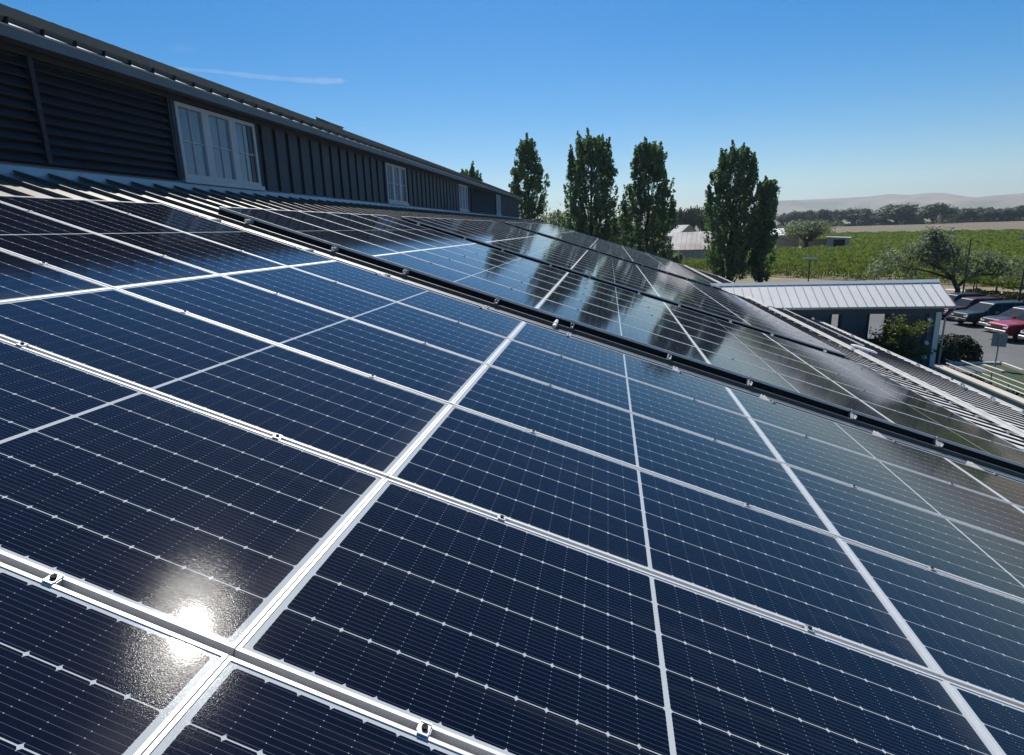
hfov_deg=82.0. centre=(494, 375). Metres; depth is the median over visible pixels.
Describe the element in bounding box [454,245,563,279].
solar panel
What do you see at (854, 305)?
carport
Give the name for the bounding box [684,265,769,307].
wireway
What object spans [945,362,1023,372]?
kerb
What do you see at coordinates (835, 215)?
tree
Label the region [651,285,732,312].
solar panel
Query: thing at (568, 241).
solar panel
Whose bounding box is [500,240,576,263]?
solar panel
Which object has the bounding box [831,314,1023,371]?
car park
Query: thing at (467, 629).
solar panel
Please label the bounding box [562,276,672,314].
solar panel
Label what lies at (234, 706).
solar panel
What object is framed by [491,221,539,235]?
solar panel
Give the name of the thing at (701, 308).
solar panel
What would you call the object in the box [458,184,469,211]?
window
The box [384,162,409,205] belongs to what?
window
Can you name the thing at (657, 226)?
tree
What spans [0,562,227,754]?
solar panel
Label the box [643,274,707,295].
solar panel
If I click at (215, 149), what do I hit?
window
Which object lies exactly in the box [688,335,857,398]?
solar panel
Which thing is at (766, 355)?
solar panel
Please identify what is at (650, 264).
solar panel
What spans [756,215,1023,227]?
scrub
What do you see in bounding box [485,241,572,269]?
solar panel
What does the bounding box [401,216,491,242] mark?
solar panel
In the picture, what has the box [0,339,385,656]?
solar panel
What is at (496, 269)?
solar panel
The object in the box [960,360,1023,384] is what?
handrail
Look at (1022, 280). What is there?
lamp post
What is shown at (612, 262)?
solar panel
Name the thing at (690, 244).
barn
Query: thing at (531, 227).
solar panel
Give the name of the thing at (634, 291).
guard mesh
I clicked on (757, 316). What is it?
solar panel
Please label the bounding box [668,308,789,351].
solar panel
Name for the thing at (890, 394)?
solar panel
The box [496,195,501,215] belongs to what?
window
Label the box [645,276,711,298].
solar panel
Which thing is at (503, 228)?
solar panel
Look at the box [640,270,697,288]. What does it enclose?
solar panel
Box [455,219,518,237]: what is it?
solar panel
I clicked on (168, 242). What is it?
solar panel
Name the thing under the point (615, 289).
solar panel
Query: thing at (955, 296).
parked suv
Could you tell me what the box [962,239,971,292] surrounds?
lamp post
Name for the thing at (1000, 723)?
solar panel
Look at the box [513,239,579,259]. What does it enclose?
solar panel
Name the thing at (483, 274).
solar panel
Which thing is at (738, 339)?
solar panel
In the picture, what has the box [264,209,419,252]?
solar panel
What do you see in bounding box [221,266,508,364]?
solar panel
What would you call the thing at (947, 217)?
tree
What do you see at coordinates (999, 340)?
sign
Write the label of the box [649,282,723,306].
solar panel
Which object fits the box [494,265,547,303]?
mounting rail
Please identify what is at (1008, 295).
dry weeds
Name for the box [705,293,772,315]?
solar panel
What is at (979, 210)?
tree
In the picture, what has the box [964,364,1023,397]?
lawn
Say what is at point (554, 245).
solar panel
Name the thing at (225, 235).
solar panel
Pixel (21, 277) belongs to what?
solar panel
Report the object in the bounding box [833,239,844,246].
doorway
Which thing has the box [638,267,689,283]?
solar panel
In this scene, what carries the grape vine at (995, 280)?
on the ground at (791, 278)
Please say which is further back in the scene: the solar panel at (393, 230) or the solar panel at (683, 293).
the solar panel at (683, 293)
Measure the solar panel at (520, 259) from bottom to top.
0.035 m
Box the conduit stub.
[552,319,558,328]
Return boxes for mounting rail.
[16,273,390,347]
[26,209,221,222]
[39,246,313,264]
[42,305,488,586]
[244,216,406,223]
[331,236,455,250]
[402,249,496,273]
[416,333,570,737]
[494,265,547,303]
[570,278,589,328]
[644,300,671,359]
[672,366,814,632]
[685,308,752,385]
[735,324,856,419]
[759,394,935,570]
[784,339,943,447]
[872,431,953,484]
[966,461,997,474]
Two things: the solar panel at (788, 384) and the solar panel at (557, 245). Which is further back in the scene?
the solar panel at (557, 245)
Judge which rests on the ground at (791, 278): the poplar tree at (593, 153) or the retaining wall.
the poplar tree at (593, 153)
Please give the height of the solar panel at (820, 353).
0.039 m
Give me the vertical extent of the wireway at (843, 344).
0.143 m
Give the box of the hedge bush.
[935,333,983,362]
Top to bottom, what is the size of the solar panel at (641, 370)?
0.037 m
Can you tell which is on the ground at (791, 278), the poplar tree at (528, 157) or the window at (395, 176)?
the poplar tree at (528, 157)
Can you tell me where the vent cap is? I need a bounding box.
[851,344,876,353]
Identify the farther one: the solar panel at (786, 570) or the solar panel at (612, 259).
the solar panel at (612, 259)
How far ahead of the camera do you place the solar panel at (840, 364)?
12.50 m
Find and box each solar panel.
[0,195,286,274]
[0,202,217,288]
[0,250,109,300]
[0,288,450,478]
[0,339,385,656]
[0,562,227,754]
[85,199,335,266]
[115,275,485,405]
[142,656,473,754]
[219,207,398,257]
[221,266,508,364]
[234,478,999,754]
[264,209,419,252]
[289,261,523,338]
[299,211,437,249]
[326,212,450,247]
[352,214,464,245]
[372,215,474,244]
[373,253,543,309]
[388,405,939,676]
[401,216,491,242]
[401,250,550,298]
[416,217,499,240]
[422,248,556,290]
[429,218,504,239]
[437,218,509,239]
[440,246,560,284]
[448,219,515,238]
[452,365,836,535]
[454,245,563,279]
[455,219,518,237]
[461,219,523,237]
[467,243,567,275]
[470,220,526,236]
[475,220,531,236]
[480,220,532,235]
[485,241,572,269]
[487,221,536,235]
[487,339,781,462]
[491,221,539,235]
[493,241,574,265]
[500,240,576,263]
[505,222,547,234]
[508,239,578,261]
[510,222,548,233]
[510,322,748,416]
[513,222,550,233]
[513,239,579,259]
[516,238,580,257]
[523,237,582,256]
[525,237,583,254]
[530,237,584,253]
[532,236,585,252]
[536,236,586,251]
[536,299,708,365]
[540,236,586,250]
[545,291,696,346]
[548,234,589,247]
[549,234,590,246]
[552,285,687,334]
[557,280,679,323]
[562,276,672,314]
[565,272,667,307]
[571,266,659,297]
[574,264,655,291]
[576,262,652,287]
[578,260,650,284]
[580,258,647,280]
[581,257,644,277]
[582,256,643,275]
[583,254,641,272]
[585,253,640,271]
[586,252,638,268]
[587,250,635,265]
[587,251,637,267]
[590,247,632,261]
[591,246,630,258]
[592,245,630,257]
[592,247,631,259]
[631,258,670,270]
[632,259,673,272]
[633,260,676,274]
[636,265,686,281]
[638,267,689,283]
[639,268,694,286]
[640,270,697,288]
[642,272,701,291]
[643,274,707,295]
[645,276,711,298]
[647,279,717,302]
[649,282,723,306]
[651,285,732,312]
[654,289,739,317]
[657,293,750,325]
[664,302,772,340]
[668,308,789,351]
[674,272,712,284]
[674,316,808,364]
[677,274,721,288]
[680,324,830,379]
[686,280,738,297]
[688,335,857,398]
[689,282,744,300]
[693,285,749,303]
[696,287,757,307]
[698,348,893,424]
[700,290,762,310]
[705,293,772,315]
[709,296,779,319]
[715,300,790,325]
[721,304,802,331]
[727,308,815,338]
[727,387,1009,502]
[734,313,828,345]
[743,319,845,355]
[750,418,1023,543]
[763,333,884,375]
[777,342,910,389]
[784,464,1023,600]
[791,352,941,406]
[810,365,981,427]
[833,381,1023,451]
[839,538,1023,707]
[861,400,1023,467]
[945,680,1023,754]
[946,458,1023,507]
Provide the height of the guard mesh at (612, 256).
0.104 m
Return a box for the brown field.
[643,221,1023,242]
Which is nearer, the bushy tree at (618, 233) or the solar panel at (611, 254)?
the solar panel at (611, 254)
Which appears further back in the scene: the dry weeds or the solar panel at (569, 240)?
the dry weeds
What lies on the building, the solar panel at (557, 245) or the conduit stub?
the conduit stub
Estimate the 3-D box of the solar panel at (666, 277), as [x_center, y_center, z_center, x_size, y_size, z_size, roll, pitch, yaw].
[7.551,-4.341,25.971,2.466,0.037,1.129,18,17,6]
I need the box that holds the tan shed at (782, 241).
[776,237,799,247]
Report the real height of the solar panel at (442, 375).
0.038 m
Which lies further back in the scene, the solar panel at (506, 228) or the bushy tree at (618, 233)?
the bushy tree at (618, 233)
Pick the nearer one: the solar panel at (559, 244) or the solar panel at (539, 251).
the solar panel at (539, 251)
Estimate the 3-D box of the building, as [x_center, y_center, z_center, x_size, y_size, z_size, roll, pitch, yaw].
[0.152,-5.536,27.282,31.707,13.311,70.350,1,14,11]
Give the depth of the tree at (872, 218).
614.82 m
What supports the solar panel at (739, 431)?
attached to the mounting rail at (809, 628)
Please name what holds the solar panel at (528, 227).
on the mounting rail
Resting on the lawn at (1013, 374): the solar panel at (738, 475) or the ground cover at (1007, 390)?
the ground cover at (1007, 390)
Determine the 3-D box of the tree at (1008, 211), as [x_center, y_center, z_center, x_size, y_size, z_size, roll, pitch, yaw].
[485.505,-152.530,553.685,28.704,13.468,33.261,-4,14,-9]
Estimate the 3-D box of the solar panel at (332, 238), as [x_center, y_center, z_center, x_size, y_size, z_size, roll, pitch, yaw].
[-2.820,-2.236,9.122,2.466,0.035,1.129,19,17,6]
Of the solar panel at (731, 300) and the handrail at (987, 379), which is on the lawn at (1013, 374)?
the handrail at (987, 379)
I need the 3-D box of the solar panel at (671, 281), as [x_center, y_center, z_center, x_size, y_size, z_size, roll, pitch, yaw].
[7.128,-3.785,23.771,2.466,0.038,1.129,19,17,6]
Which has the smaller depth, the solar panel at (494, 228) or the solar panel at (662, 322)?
the solar panel at (662, 322)
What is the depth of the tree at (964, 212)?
568.33 m
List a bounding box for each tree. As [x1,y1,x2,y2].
[460,161,482,180]
[508,132,550,222]
[540,204,579,226]
[560,127,622,244]
[609,220,632,246]
[617,136,678,259]
[644,211,671,233]
[663,251,683,263]
[672,207,685,229]
[678,205,704,229]
[698,211,714,230]
[700,140,764,282]
[747,175,781,281]
[776,213,789,225]
[779,219,840,246]
[784,210,804,223]
[800,210,818,223]
[814,208,832,222]
[830,209,845,223]
[838,207,873,225]
[859,213,886,223]
[863,222,1023,292]
[865,313,947,361]
[871,203,922,224]
[913,202,960,223]
[938,213,963,220]
[957,207,974,219]
[969,206,994,221]
[977,209,1006,220]
[993,208,1023,218]
[1011,205,1023,218]
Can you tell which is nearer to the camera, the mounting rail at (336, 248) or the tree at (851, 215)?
the mounting rail at (336, 248)
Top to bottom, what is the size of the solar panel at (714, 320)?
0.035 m
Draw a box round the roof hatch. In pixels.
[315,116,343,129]
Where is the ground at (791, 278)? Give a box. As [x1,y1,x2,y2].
[634,218,1023,300]
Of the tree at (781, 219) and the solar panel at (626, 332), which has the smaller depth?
the solar panel at (626, 332)
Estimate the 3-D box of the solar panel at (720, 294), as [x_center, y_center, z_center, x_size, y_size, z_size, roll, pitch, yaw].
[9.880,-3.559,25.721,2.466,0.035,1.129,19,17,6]
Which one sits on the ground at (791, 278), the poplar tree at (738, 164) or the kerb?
the poplar tree at (738, 164)
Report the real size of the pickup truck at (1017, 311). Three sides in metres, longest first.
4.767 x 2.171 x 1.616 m
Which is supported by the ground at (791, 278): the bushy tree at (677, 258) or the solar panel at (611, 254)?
the bushy tree at (677, 258)
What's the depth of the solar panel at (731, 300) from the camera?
23.55 m
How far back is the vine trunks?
79.59 m
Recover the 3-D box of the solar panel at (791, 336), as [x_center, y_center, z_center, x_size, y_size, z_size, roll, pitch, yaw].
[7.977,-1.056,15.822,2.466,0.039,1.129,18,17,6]
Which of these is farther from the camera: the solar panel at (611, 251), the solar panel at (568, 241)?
the solar panel at (611, 251)
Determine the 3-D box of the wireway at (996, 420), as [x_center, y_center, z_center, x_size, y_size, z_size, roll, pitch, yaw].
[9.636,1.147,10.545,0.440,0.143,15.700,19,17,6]
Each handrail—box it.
[945,359,1023,389]
[946,363,1023,394]
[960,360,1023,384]
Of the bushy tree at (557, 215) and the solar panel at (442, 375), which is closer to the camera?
the solar panel at (442, 375)
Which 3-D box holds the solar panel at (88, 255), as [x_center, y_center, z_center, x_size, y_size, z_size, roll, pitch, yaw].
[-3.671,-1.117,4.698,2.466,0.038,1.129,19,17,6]
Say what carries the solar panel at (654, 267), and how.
attached to the mounting rail
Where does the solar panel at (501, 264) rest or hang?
attached to the mounting rail at (406, 271)
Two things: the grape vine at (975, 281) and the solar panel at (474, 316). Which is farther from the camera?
the grape vine at (975, 281)
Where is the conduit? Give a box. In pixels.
[783,308,864,346]
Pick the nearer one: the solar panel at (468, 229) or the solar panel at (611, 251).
the solar panel at (468, 229)
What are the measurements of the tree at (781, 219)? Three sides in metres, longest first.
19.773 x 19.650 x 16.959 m
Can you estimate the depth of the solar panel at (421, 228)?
14.62 m
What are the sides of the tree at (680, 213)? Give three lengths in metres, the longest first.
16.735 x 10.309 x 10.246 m
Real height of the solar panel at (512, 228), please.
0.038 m
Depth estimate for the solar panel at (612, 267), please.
21.84 m
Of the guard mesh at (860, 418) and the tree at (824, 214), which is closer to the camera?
the guard mesh at (860, 418)
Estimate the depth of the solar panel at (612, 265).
22.95 m
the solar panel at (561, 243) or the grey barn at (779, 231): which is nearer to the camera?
the solar panel at (561, 243)
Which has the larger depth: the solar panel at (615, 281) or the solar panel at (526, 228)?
the solar panel at (526, 228)
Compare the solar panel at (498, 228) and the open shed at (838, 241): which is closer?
the solar panel at (498, 228)
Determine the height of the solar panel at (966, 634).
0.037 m
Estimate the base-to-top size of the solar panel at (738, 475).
0.037 m
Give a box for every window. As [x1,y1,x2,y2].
[169,98,264,190]
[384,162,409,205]
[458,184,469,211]
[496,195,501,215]
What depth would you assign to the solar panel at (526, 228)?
32.87 m
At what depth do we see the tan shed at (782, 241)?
164.26 m
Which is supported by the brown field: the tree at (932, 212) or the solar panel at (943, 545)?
the tree at (932, 212)
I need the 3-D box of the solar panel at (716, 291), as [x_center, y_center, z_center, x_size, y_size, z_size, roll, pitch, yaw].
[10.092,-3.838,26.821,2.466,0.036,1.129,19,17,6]
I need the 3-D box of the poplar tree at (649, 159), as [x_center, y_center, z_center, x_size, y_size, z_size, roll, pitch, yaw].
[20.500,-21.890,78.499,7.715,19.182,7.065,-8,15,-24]
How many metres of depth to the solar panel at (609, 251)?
35.03 m
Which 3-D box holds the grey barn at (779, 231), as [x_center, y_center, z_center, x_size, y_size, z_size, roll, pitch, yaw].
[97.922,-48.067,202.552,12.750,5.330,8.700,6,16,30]
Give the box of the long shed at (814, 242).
[801,239,826,247]
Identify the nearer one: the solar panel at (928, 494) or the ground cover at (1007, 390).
the solar panel at (928, 494)
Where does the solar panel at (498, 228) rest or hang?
attached to the mounting rail
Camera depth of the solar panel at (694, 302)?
17.18 m
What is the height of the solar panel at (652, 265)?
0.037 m
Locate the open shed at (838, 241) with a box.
[826,236,850,246]
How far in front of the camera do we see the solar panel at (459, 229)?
17.95 m
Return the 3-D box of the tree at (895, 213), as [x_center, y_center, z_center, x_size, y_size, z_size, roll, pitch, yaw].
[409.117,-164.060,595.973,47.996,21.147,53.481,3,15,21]
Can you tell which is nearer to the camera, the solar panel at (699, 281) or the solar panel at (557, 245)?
the solar panel at (557, 245)
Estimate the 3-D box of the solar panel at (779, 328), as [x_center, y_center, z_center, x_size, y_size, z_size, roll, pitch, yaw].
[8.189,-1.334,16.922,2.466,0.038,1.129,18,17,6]
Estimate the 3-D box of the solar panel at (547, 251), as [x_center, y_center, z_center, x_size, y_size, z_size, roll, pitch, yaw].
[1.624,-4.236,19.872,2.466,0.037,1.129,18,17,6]
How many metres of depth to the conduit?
24.81 m
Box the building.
[0,3,1023,482]
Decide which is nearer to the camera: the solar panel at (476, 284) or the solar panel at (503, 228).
the solar panel at (476, 284)
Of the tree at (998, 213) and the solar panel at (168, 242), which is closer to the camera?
the solar panel at (168, 242)
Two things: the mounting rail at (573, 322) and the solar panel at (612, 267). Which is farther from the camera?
the solar panel at (612, 267)
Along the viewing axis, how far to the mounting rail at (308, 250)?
7.35 m
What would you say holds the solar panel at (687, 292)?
on the mounting rail
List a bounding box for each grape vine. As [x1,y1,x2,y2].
[958,270,992,289]
[980,275,1012,292]
[982,275,1010,292]
[1002,276,1023,296]
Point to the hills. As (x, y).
(874, 203)
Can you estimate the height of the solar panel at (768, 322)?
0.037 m
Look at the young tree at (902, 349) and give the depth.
29.25 m
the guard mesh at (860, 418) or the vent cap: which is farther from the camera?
the vent cap
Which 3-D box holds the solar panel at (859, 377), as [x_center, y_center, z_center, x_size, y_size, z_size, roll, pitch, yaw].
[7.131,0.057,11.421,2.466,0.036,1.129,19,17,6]
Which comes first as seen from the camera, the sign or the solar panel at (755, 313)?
the solar panel at (755, 313)
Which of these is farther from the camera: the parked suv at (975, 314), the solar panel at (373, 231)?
the parked suv at (975, 314)
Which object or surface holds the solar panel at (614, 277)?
attached to the mounting rail
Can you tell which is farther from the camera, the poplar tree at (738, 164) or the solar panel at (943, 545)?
the poplar tree at (738, 164)
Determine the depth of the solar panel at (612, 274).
18.53 m
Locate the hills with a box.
[572,193,1023,226]
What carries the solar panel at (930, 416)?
attached to the mounting rail
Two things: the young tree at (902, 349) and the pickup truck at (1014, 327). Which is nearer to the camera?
the young tree at (902, 349)
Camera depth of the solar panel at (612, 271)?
19.64 m
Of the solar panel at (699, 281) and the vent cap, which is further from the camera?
the solar panel at (699, 281)
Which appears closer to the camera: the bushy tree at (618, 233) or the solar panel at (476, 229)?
the solar panel at (476, 229)
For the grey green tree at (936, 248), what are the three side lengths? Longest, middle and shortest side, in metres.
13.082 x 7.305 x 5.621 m
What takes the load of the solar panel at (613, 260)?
on the mounting rail
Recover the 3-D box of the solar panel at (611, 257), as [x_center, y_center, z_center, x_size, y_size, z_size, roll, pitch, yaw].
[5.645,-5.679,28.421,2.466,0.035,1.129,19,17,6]
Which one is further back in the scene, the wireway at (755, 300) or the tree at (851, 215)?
the tree at (851, 215)
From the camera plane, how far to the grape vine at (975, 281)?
59.22 m
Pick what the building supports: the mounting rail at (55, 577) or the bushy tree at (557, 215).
the mounting rail at (55, 577)
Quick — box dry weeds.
[964,288,1023,301]
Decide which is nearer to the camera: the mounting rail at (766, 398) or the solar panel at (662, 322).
the mounting rail at (766, 398)
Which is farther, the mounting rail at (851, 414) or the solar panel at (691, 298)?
the solar panel at (691, 298)
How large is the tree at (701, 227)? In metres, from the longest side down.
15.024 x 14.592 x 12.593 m
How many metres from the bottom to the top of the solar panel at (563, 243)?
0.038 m
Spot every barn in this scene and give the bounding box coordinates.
[668,225,696,245]
[671,231,725,263]
[772,228,799,238]
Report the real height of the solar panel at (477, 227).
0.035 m
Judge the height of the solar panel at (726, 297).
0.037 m
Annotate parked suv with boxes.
[941,296,1002,316]
[948,292,985,301]
[948,300,1023,326]
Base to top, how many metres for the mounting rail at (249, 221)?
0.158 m
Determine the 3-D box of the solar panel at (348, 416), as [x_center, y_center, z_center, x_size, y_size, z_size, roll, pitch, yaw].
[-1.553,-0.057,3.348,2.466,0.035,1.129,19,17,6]
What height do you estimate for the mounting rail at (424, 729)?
0.158 m
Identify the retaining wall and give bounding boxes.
[934,365,1023,409]
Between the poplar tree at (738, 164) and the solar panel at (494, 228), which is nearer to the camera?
the solar panel at (494, 228)
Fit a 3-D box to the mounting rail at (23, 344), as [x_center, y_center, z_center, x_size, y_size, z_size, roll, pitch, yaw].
[-2.167,-0.281,3.645,0.090,0.158,8.528,19,17,6]
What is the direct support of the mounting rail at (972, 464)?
on the building
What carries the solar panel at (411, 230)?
attached to the mounting rail at (336, 248)
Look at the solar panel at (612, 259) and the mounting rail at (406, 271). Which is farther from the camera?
the solar panel at (612, 259)
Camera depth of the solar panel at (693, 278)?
33.45 m
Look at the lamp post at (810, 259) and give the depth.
64.43 m
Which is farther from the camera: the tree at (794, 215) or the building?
the tree at (794, 215)
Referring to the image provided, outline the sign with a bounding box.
[991,333,1007,366]
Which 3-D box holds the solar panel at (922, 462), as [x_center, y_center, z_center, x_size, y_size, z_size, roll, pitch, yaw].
[3.740,0.672,6.147,2.466,0.035,1.129,18,17,6]
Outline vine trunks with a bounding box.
[695,267,983,284]
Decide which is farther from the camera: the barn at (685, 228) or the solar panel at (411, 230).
the barn at (685, 228)
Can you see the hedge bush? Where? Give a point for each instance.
(958, 346)
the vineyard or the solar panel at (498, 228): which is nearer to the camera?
the solar panel at (498, 228)
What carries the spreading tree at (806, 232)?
on the farm yard
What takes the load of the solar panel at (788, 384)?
attached to the mounting rail at (749, 382)
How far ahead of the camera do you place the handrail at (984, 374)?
27.72 m
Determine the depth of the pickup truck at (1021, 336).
34.93 m
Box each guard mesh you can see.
[218,209,1023,473]
[401,218,844,357]
[505,223,721,289]
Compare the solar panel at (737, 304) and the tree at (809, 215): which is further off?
the tree at (809, 215)
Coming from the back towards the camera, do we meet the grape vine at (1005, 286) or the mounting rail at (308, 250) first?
the grape vine at (1005, 286)
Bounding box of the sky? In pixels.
[0,0,1023,222]
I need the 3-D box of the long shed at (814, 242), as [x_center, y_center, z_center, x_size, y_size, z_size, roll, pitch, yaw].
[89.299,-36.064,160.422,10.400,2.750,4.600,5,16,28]
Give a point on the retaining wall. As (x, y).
(1005, 396)
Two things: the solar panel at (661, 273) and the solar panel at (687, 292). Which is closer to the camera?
the solar panel at (687, 292)
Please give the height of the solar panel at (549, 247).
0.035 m
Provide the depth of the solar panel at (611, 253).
33.93 m
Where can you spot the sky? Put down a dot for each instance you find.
(832, 98)
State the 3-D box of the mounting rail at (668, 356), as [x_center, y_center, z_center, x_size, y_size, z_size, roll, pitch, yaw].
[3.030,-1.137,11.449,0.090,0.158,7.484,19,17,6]
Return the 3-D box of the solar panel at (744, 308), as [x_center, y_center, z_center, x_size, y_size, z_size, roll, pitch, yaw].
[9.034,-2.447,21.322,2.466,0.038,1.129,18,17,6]
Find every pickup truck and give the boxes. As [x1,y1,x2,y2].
[978,306,1023,325]
[984,313,1023,341]
[1018,329,1023,338]
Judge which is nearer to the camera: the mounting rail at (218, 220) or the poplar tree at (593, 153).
the mounting rail at (218, 220)
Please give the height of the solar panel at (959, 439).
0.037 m
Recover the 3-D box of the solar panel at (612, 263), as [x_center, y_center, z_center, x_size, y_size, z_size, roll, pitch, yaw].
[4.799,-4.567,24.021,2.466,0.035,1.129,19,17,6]
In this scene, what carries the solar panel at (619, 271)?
attached to the mounting rail
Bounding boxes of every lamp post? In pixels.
[802,258,817,281]
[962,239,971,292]
[1018,236,1023,300]
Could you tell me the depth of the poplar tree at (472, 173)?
83.00 m
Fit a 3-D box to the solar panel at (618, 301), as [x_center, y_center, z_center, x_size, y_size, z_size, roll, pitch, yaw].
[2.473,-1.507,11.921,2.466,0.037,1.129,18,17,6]
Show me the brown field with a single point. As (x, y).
(995, 225)
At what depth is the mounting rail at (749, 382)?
7.88 m
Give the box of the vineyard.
[666,228,1023,286]
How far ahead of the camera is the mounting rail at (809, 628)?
3.55 m
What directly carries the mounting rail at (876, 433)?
attached to the building
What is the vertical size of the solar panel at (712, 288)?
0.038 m
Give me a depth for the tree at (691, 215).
299.65 m
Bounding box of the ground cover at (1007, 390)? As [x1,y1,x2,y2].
[926,366,1023,397]
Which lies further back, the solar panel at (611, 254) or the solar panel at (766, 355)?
the solar panel at (611, 254)
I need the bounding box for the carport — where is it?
[710,279,957,369]
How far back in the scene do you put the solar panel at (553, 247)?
23.20 m
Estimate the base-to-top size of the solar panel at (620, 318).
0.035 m
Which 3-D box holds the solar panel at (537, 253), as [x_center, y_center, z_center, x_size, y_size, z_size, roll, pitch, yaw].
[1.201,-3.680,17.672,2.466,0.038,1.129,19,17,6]
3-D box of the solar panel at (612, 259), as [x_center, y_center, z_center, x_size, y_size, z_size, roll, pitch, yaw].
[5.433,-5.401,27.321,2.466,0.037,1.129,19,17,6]
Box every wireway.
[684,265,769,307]
[769,307,854,350]
[854,349,1023,436]
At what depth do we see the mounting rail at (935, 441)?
7.61 m
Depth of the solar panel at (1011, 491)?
6.13 m
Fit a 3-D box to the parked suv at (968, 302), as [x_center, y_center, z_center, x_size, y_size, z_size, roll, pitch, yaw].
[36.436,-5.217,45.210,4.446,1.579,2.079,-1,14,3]
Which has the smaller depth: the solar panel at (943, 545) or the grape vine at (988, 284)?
the solar panel at (943, 545)
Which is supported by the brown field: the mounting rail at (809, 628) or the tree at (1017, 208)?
the tree at (1017, 208)
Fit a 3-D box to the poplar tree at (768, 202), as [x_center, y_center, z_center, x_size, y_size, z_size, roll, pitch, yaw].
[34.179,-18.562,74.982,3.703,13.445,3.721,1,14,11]
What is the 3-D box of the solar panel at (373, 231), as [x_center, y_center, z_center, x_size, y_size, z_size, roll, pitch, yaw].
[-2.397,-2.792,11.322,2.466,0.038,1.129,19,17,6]

